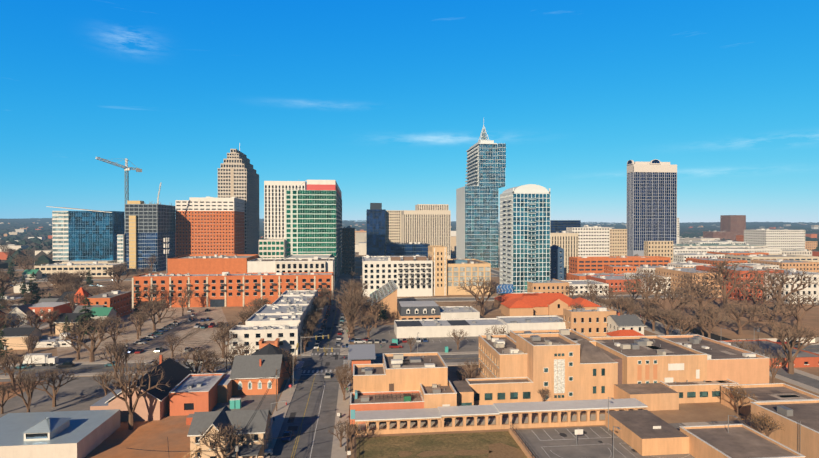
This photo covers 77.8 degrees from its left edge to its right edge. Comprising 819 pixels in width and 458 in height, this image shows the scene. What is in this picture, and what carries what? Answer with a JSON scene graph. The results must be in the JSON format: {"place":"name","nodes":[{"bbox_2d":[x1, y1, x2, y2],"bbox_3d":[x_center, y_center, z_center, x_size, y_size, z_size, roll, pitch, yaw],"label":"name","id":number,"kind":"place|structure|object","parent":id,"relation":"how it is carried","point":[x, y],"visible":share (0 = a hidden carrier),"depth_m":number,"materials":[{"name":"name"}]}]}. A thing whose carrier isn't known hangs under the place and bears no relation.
{"place":"outdoors","nodes":[
{"label":"outdoors","id":0,"kind":"place"},
{"bbox_2d":[366,203,385,255],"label":"dark glass tower","id":1,"kind":"structure","parent":0,"point":[375,227],"depth_m":688.73,"materials":[{"name":"blue glass"}]},
{"bbox_2d":[369,279,397,317],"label":"building","id":2,"kind":"structure","parent":0,"point":[387,292],"depth_m":250.40,"materials":[{"name":"beige concrete"}]},
{"bbox_2d":[0,248,818,457],"bbox_3d":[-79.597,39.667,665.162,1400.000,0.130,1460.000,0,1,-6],"label":"roads and pavements","id":3,"kind":"structure","parent":0,"point":[308,400],"depth_m":154.40,"materials":[{"name":"grey asphalt"}]},
{"bbox_2d":[0,218,818,457],"bbox_3d":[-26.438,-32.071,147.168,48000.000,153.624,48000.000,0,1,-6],"label":"terrain","id":4,"kind":"structure","parent":0,"point":[701,412],"depth_m":235.82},
{"bbox_2d":[17,272,45,305],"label":"tree","id":5,"kind":"object","parent":4,"relation":"on","point":[35,289],"visible":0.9,"depth_m":289.81,"materials":[{"name":"green plant"}]},
{"bbox_2d":[14,307,58,328],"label":"tree","id":6,"kind":"object","parent":4,"relation":"on","point":[31,319],"visible":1,"depth_m":206.30,"materials":[{"name":"brown plant"}]},
{"bbox_2d":[0,269,116,349],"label":"houses","id":7,"kind":"structure","parent":4,"relation":"on","point":[13,335],"depth_m":229.98,"materials":[{"name":"brown paint"}]},
{"bbox_2d":[33,333,83,347],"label":"long white shed","id":8,"kind":"structure","parent":4,"relation":"on","point":[44,343],"depth_m":190.52,"materials":[{"name":"clear paint"}]},
{"bbox_2d":[34,262,126,276],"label":"tan office","id":9,"kind":"structure","parent":4,"relation":"on","point":[95,268],"depth_m":443.79,"materials":[{"name":"concrete"}]},
{"bbox_2d":[46,206,123,262],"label":"office building","id":10,"kind":"structure","parent":4,"relation":"on","point":[88,236],"depth_m":490.15,"materials":[{"name":"blue glass"}]},
{"bbox_2d":[76,297,102,333],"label":"tree","id":11,"kind":"object","parent":4,"relation":"on","point":[88,314],"visible":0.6,"depth_m":214.59,"materials":[{"name":"green plant"}]},
{"bbox_2d":[95,157,141,203],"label":"tower crane","id":12,"kind":"object","parent":4,"relation":"on","point":[127,169],"visible":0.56,"depth_m":516.10,"materials":[{"name":"white metal"}]},
{"bbox_2d":[101,263,136,288],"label":"tree","id":13,"kind":"object","parent":4,"relation":"on","point":[118,273],"visible":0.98,"depth_m":337.52,"materials":[{"name":"brown plant"}]},
{"bbox_2d":[117,201,175,271],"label":"office building","id":14,"kind":"structure","parent":4,"relation":"on","point":[149,227],"depth_m":491.36,"materials":[{"name":"blue glass"}]},
{"bbox_2d":[175,197,244,256],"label":"office building","id":15,"kind":"structure","parent":4,"relation":"on","point":[209,226],"depth_m":533.83,"materials":[{"name":"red brick"}]},
{"bbox_2d":[167,254,258,273],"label":"brick building","id":16,"kind":"structure","parent":4,"relation":"on","point":[232,263],"depth_m":359.62,"materials":[{"name":"brick"}]},
{"bbox_2d":[132,272,333,307],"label":"blount brick apartments","id":17,"kind":"structure","parent":4,"relation":"on","point":[225,289],"depth_m":284.21,"materials":[{"name":"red brick"}]},
{"bbox_2d":[218,143,258,253],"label":"skyscraper","id":18,"kind":"structure","parent":4,"relation":"on","point":[238,176],"depth_m":589.65,"materials":[{"name":"stone"}]},
{"bbox_2d":[229,289,317,355],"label":"white lofts","id":19,"kind":"structure","parent":4,"relation":"on","point":[282,316],"depth_m":186.50,"materials":[{"name":"clear paint"}]},
{"bbox_2d":[264,181,306,238],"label":"office building","id":20,"kind":"structure","parent":4,"relation":"on","point":[274,209],"depth_m":493.76,"materials":[{"name":"paint"}]},
{"bbox_2d":[247,256,334,289],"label":"office building","id":21,"kind":"structure","parent":4,"relation":"on","point":[261,265],"depth_m":332.87,"materials":[{"name":"paint"}]},
{"bbox_2d":[259,180,341,279],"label":"office building","id":22,"kind":"structure","parent":4,"relation":"on","point":[313,218],"depth_m":413.45,"materials":[{"name":"green glass"}]},
{"bbox_2d":[275,254,331,272],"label":"office building","id":23,"kind":"structure","parent":4,"relation":"on","point":[320,266],"depth_m":329.95,"materials":[{"name":"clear concrete"}]},
{"bbox_2d":[342,226,354,273],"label":"office building","id":24,"kind":"structure","parent":4,"relation":"on","point":[348,249],"depth_m":466.44,"materials":[{"name":"glass"}]},
{"bbox_2d":[331,289,370,331],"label":"tree","id":25,"kind":"object","parent":4,"relation":"on","point":[349,302],"visible":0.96,"depth_m":215.91,"materials":[{"name":"brown plant"}]},
{"bbox_2d":[333,277,370,294],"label":"tree","id":26,"kind":"object","parent":4,"relation":"on","point":[357,287],"visible":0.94,"depth_m":268.32,"materials":[{"name":"brown plant"}]},
{"bbox_2d":[386,210,403,242],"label":"tan block","id":27,"kind":"structure","parent":4,"relation":"on","point":[393,226],"depth_m":700.89,"materials":[{"name":"concrete"}]},
{"bbox_2d":[362,255,432,296],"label":"edison lofts","id":28,"kind":"structure","parent":4,"relation":"on","point":[411,276],"depth_m":323.13,"materials":[{"name":"white concrete"}]},
{"bbox_2d":[6,273,802,457],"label":"parked cars","id":29,"kind":"object","parent":4,"relation":"on","point":[268,452],"visible":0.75,"depth_m":201.49,"materials":[{"name":"paint"}]},
{"bbox_2d":[384,242,429,257],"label":"office building","id":30,"kind":"structure","parent":4,"relation":"on","point":[406,249],"depth_m":562.81,"materials":[{"name":"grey glass"}]},
{"bbox_2d":[0,297,818,457],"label":"lots and fields","id":31,"kind":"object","parent":4,"relation":"on","point":[144,436],"visible":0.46,"depth_m":130.61,"materials":[{"name":"grey asphalt"}]},
{"bbox_2d":[0,350,41,390],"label":"tree","id":32,"kind":"object","parent":31,"relation":"on","point":[10,372],"visible":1,"depth_m":140.65,"materials":[{"name":"brown plant"}]},
{"bbox_2d":[4,368,44,411],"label":"tree","id":33,"kind":"object","parent":31,"relation":"on","point":[28,387],"visible":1,"depth_m":119.52,"materials":[{"name":"brown plant"}]},
{"bbox_2d":[23,366,79,406],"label":"tree","id":34,"kind":"object","parent":31,"relation":"on","point":[49,375],"visible":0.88,"depth_m":128.13,"materials":[{"name":"brown plant"}]},
{"bbox_2d":[0,409,119,457],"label":"flat-roofed building","id":35,"kind":"structure","parent":31,"relation":"on","point":[70,434],"depth_m":102.25,"materials":[{"name":"white paint"}]},
{"bbox_2d":[28,287,91,321],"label":"brick building","id":36,"kind":"structure","parent":31,"relation":"on","point":[61,306],"depth_m":250.45,"materials":[{"name":"red brick"}]},
{"bbox_2d":[58,326,91,359],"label":"tree","id":37,"kind":"object","parent":31,"relation":"on","point":[77,349],"visible":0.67,"depth_m":171.95,"materials":[{"name":"brown plant"}]},
{"bbox_2d":[48,317,128,361],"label":"tree","id":38,"kind":"object","parent":31,"relation":"on","point":[93,339],"visible":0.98,"depth_m":169.09,"materials":[{"name":"brown plant"}]},
{"bbox_2d":[86,290,131,318],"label":"brick building","id":39,"kind":"structure","parent":31,"relation":"on","point":[119,302],"depth_m":250.17,"materials":[{"name":"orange brick"}]},
{"bbox_2d":[97,339,128,377],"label":"tree","id":40,"kind":"object","parent":31,"relation":"on","point":[116,353],"visible":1,"depth_m":150.42,"materials":[{"name":"brown plant"}]},
{"bbox_2d":[101,314,130,349],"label":"tree","id":41,"kind":"object","parent":31,"relation":"on","point":[117,326],"visible":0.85,"depth_m":185.96,"materials":[{"name":"brown plant"}]},
{"bbox_2d":[98,355,168,429],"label":"tree","id":42,"kind":"object","parent":31,"relation":"on","point":[123,388],"visible":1,"depth_m":113.87,"materials":[{"name":"brown plant"}]},
{"bbox_2d":[90,355,192,421],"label":"house","id":43,"kind":"structure","parent":31,"relation":"on","point":[152,404],"depth_m":120.38,"materials":[{"name":"brick"}]},
{"bbox_2d":[72,313,239,398],"bbox_3d":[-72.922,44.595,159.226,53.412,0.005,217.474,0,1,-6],"label":"parked cars","id":44,"kind":"object","parent":31,"relation":"on","point":[190,333],"visible":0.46,"depth_m":214.13,"materials":[{"name":"black metal"}]},
{"bbox_2d":[137,300,178,330],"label":"tree","id":45,"kind":"object","parent":31,"relation":"on","point":[144,308],"visible":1,"depth_m":220.47,"materials":[{"name":"brown plant"}]},
{"bbox_2d":[177,346,219,373],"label":"tree","id":46,"kind":"object","parent":31,"relation":"on","point":[195,358],"visible":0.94,"depth_m":147.16,"materials":[{"name":"brown plant"}]},
{"bbox_2d":[169,370,231,415],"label":"brick building","id":47,"kind":"structure","parent":31,"relation":"on","point":[193,393],"depth_m":125.76,"materials":[{"name":"red brick"}]},
{"bbox_2d":[127,321,292,440],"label":"cars","id":48,"kind":"object","parent":31,"relation":"on","point":[149,337],"visible":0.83,"depth_m":200.06,"materials":[{"name":"paint"}]},
{"bbox_2d":[191,420,249,457],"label":"tree","id":49,"kind":"object","parent":31,"relation":"on","point":[221,431],"visible":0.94,"depth_m":92.36,"materials":[{"name":"brown plant"}]},
{"bbox_2d":[184,405,270,457],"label":"peach house","id":50,"kind":"structure","parent":31,"relation":"on","point":[258,428],"depth_m":99.27,"materials":[{"name":"beige paint"}]},
{"bbox_2d":[230,338,292,395],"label":"church","id":51,"kind":"structure","parent":31,"relation":"on","point":[264,361],"depth_m":139.00,"materials":[{"name":"brick"}]},
{"bbox_2d":[128,349,679,457],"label":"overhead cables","id":52,"kind":"object","parent":31,"relation":"on","point":[499,450],"visible":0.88,"depth_m":102.13,"materials":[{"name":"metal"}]},
{"bbox_2d":[15,337,804,368],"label":"parked cars","id":53,"kind":"object","parent":31,"relation":"on","point":[68,364],"visible":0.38,"depth_m":165.85,"materials":[{"name":"paint"}]},
{"bbox_2d":[394,306,565,337],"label":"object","id":54,"kind":"object","parent":31,"relation":"on","point":[467,320],"visible":0.92,"depth_m":212.95,"materials":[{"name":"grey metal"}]},
{"bbox_2d":[623,268,679,316],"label":"tree","id":55,"kind":"object","parent":31,"relation":"on","point":[660,286],"visible":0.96,"depth_m":246.97,"materials":[{"name":"brown plant"}]},
{"bbox_2d":[637,285,701,325],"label":"tree","id":56,"kind":"object","parent":31,"relation":"on","point":[672,293],"visible":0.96,"depth_m":230.47,"materials":[{"name":"brown plant"}]},
{"bbox_2d":[670,272,718,300],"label":"tree","id":57,"kind":"object","parent":31,"relation":"on","point":[689,278],"visible":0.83,"depth_m":300.27,"materials":[{"name":"brown plant"}]},
{"bbox_2d":[675,279,725,319],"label":"tree","id":58,"kind":"object","parent":31,"relation":"on","point":[705,293],"visible":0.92,"depth_m":241.07,"materials":[{"name":"brown plant"}]},
{"bbox_2d":[701,253,762,309],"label":"tree","id":59,"kind":"object","parent":31,"relation":"on","point":[720,268],"visible":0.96,"depth_m":271.92,"materials":[{"name":"brown plant"}]},
{"bbox_2d":[720,300,771,335],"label":"tree","id":60,"kind":"object","parent":31,"relation":"on","point":[737,320],"visible":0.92,"depth_m":209.64,"materials":[{"name":"brown plant"}]},
{"bbox_2d":[728,276,789,322],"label":"tree","id":61,"kind":"object","parent":31,"relation":"on","point":[754,297],"visible":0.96,"depth_m":237.66,"materials":[{"name":"brown plant"}]},
{"bbox_2d":[739,411,783,436],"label":"tree","id":62,"kind":"object","parent":31,"relation":"on","point":[764,423],"visible":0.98,"depth_m":103.02,"materials":[{"name":"brown plant"}]},
{"bbox_2d":[749,300,801,337],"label":"tree","id":63,"kind":"object","parent":31,"relation":"on","point":[790,314],"visible":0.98,"depth_m":205.14,"materials":[{"name":"brown plant"}]},
{"bbox_2d":[742,266,818,312],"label":"tree","id":64,"kind":"object","parent":31,"relation":"on","point":[782,281],"visible":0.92,"depth_m":262.21,"materials":[{"name":"brown plant"}]},
{"bbox_2d":[766,290,818,328],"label":"tree","id":65,"kind":"object","parent":31,"relation":"on","point":[798,304],"visible":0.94,"depth_m":223.75,"materials":[{"name":"brown plant"}]},
{"bbox_2d":[0,218,818,268],"bbox_3d":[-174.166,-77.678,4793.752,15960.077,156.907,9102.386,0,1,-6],"label":"tree canopy clumps","id":66,"kind":"object","parent":4,"relation":"on","point":[35,243],"visible":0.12,"depth_m":1942.87,"materials":[{"name":"plant"}]},
{"bbox_2d":[0,220,818,261],"bbox_3d":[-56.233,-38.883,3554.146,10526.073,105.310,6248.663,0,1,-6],"label":"sprawl buildings","id":67,"kind":"structure","parent":4,"relation":"on","point":[360,241],"depth_m":845.29,"materials":[{"name":"beige brick"}]},
{"bbox_2d":[3,279,818,457],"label":"street lamps and signals","id":68,"kind":"object","parent":4,"relation":"on","point":[51,360],"visible":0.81,"depth_m":157.11,"materials":[{"name":"grey metal"}]},
{"bbox_2d":[397,301,440,319],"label":"mansard shop","id":69,"kind":"structure","parent":4,"relation":"on","point":[410,310],"depth_m":234.52,"materials":[{"name":"beige brick"}]},
{"bbox_2d":[401,204,450,258],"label":"office building","id":70,"kind":"structure","parent":4,"relation":"on","point":[430,224],"depth_m":646.13,"materials":[{"name":"beige concrete"}]},
{"bbox_2d":[428,246,490,295],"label":"tan office","id":71,"kind":"structure","parent":4,"relation":"on","point":[448,274],"depth_m":330.78,"materials":[{"name":"beige concrete"}]},
{"bbox_2d":[456,125,505,267],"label":"skyscraper","id":72,"kind":"structure","parent":4,"relation":"on","point":[477,204],"depth_m":536.54,"materials":[{"name":"teal glass"}]},
{"bbox_2d":[457,276,504,315],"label":"tree","id":73,"kind":"object","parent":4,"relation":"on","point":[484,293],"visible":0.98,"depth_m":255.31,"materials":[{"name":"brown plant"}]},
{"bbox_2d":[500,184,549,293],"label":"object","id":74,"kind":"structure","parent":4,"relation":"on","point":[524,234],"depth_m":331.84,"materials":[{"name":"teal glass"}]},
{"bbox_2d":[527,278,568,295],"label":"low-rise building","id":75,"kind":"structure","parent":4,"relation":"on","point":[552,285],"depth_m":323.14,"materials":[{"name":"beige concrete"}]},
{"bbox_2d":[494,293,601,315],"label":"city market halls","id":76,"kind":"object","parent":4,"relation":"on","point":[522,304],"visible":0.85,"depth_m":258.17,"materials":[{"name":"orange brick"}]},
{"bbox_2d":[550,231,577,273],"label":"office building","id":77,"kind":"structure","parent":4,"relation":"on","point":[567,242],"depth_m":472.18,"materials":[{"name":"concrete"}]},
{"bbox_2d":[550,220,580,232],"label":"building","id":78,"kind":"structure","parent":4,"relation":"on","point":[559,226],"depth_m":746.42,"materials":[{"name":"blue glass"}]},
{"bbox_2d":[348,329,818,457],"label":"school building","id":79,"kind":"structure","parent":4,"relation":"on","point":[587,374],"depth_m":126.50,"materials":[{"name":"beige brick"}]},
{"bbox_2d":[391,329,800,452],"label":"school roof units","id":80,"kind":"object","parent":79,"relation":"on","point":[396,360],"visible":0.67,"depth_m":140.42},
{"bbox_2d":[390,338,806,406],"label":"school roof patches","id":81,"kind":"object","parent":79,"relation":"on","point":[775,394],"visible":0.42,"depth_m":134.35,"materials":[{"name":"grey concrete"}]},
{"bbox_2d":[561,279,608,294],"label":"white blount shops","id":82,"kind":"structure","parent":4,"relation":"on","point":[579,285],"depth_m":332.26,"materials":[{"name":"clear paint"}]},
{"bbox_2d":[566,225,609,256],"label":"white office","id":83,"kind":"structure","parent":4,"relation":"on","point":[593,241],"depth_m":563.52,"materials":[{"name":"paint"}]},
{"bbox_2d":[563,307,615,336],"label":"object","id":84,"kind":"object","parent":4,"relation":"on","point":[588,322],"visible":0.77,"depth_m":208.74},
{"bbox_2d":[566,273,623,279],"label":"building","id":85,"kind":"structure","parent":4,"relation":"on","point":[575,276],"depth_m":404.23,"materials":[{"name":"brick"}]},
{"bbox_2d":[586,275,640,291],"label":"low-rise building","id":86,"kind":"structure","parent":4,"relation":"on","point":[612,280],"depth_m":349.84,"materials":[{"name":"red brick"}]},
{"bbox_2d":[610,228,626,255],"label":"tan office","id":87,"kind":"structure","parent":4,"relation":"on","point":[618,242],"depth_m":587.43,"materials":[{"name":"concrete"}]},
{"bbox_2d":[569,256,670,272],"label":"brick building","id":88,"kind":"structure","parent":4,"relation":"on","point":[586,264],"depth_m":425.45,"materials":[{"name":"brick"}]},
{"bbox_2d":[604,265,638,273],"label":"building","id":89,"kind":"structure","parent":4,"relation":"on","point":[610,269],"depth_m":410.27,"materials":[{"name":"orange brick"}]},
{"bbox_2d":[626,159,676,255],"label":"skyscraper","id":90,"kind":"structure","parent":4,"relation":"on","point":[651,200],"depth_m":621.47,"materials":[{"name":"glass"}]},
{"bbox_2d":[644,241,672,261],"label":"tan block","id":91,"kind":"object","parent":4,"relation":"on","point":[659,248],"visible":0.48,"depth_m":481.76,"materials":[{"name":"concrete"}]},
{"bbox_2d":[650,307,683,334],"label":"tree","id":92,"kind":"object","parent":4,"relation":"on","point":[664,315],"visible":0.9,"depth_m":207.78,"materials":[{"name":"brown plant"}]},
{"bbox_2d":[663,313,711,334],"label":"tree","id":93,"kind":"object","parent":4,"relation":"on","point":[681,322],"visible":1,"depth_m":196.88,"materials":[{"name":"brown plant"}]},
{"bbox_2d":[655,266,721,296],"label":"building","id":94,"kind":"structure","parent":4,"relation":"on","point":[672,271],"depth_m":333.92,"materials":[{"name":"brick"}]},
{"bbox_2d":[673,252,724,261],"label":"building","id":95,"kind":"structure","parent":4,"relation":"on","point":[679,257],"depth_m":489.03,"materials":[{"name":"white paint"}]},
{"bbox_2d":[686,302,729,337],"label":"tree","id":96,"kind":"object","parent":4,"relation":"on","point":[710,309],"visible":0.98,"depth_m":198.48,"materials":[{"name":"brown plant"}]},
{"bbox_2d":[686,257,746,264],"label":"building","id":97,"kind":"structure","parent":4,"relation":"on","point":[700,260],"depth_m":444.23,"materials":[{"name":"orange brick"}]},
{"bbox_2d":[703,231,730,239],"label":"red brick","id":98,"kind":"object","parent":4,"relation":"on","point":[725,235],"visible":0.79,"depth_m":1374.89,"materials":[{"name":"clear brick"}]},
{"bbox_2d":[673,242,767,247],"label":"building","id":99,"kind":"structure","parent":4,"relation":"on","point":[700,244],"depth_m":608.96,"materials":[{"name":"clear concrete"}]},
{"bbox_2d":[673,246,780,253],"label":"low-rise building","id":100,"kind":"structure","parent":4,"relation":"on","point":[722,249],"depth_m":541.16,"materials":[{"name":"paint"}]},
{"bbox_2d":[718,383,757,414],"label":"tree","id":101,"kind":"object","parent":4,"relation":"on","point":[737,399],"visible":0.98,"depth_m":123.05,"materials":[{"name":"brown plant"}]},
{"bbox_2d":[696,265,818,303],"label":"building","id":102,"kind":"structure","parent":4,"relation":"on","point":[812,289],"depth_m":307.22,"materials":[{"name":"red brick"}]},
{"bbox_2d":[720,339,818,367],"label":"brick shed","id":103,"kind":"object","parent":4,"relation":"on","point":[803,358],"visible":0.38,"depth_m":170.29,"materials":[{"name":"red brick"}]},
{"bbox_2d":[721,254,818,262],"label":"low-rise building","id":104,"kind":"structure","parent":4,"relation":"on","point":[749,258],"depth_m":472.73,"materials":[{"name":"concrete"}]},
{"bbox_2d":[744,229,804,249],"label":"white block","id":105,"kind":"structure","parent":4,"relation":"on","point":[784,239],"depth_m":697.22,"materials":[{"name":"paint"}]},
{"bbox_2d":[758,346,791,382],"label":"tree","id":106,"kind":"object","parent":4,"relation":"on","point":[780,359],"visible":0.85,"depth_m":144.02,"materials":[{"name":"brown plant"}]},
{"bbox_2d":[751,259,818,272],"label":"building","id":107,"kind":"structure","parent":4,"relation":"on","point":[797,264],"depth_m":426.60,"materials":[{"name":"beige concrete"}]},
{"bbox_2d":[762,318,818,373],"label":"tree","id":108,"kind":"object","parent":4,"relation":"on","point":[798,335],"visible":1,"depth_m":156.41,"materials":[{"name":"brown plant"}]},
{"bbox_2d":[550,245,563,279],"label":"office building","id":109,"kind":"structure","parent":0,"point":[556,262],"depth_m":385.27,"materials":[{"name":"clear glass"}]},
{"bbox_2d":[607,312,645,334],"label":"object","id":110,"kind":"object","parent":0,"point":[618,321],"visible":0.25,"depth_m":202.67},
{"bbox_2d":[720,215,745,240],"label":"red brick tower","id":111,"kind":"structure","parent":0,"point":[734,225],"depth_m":1400.19,"materials":[{"name":"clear brick"}]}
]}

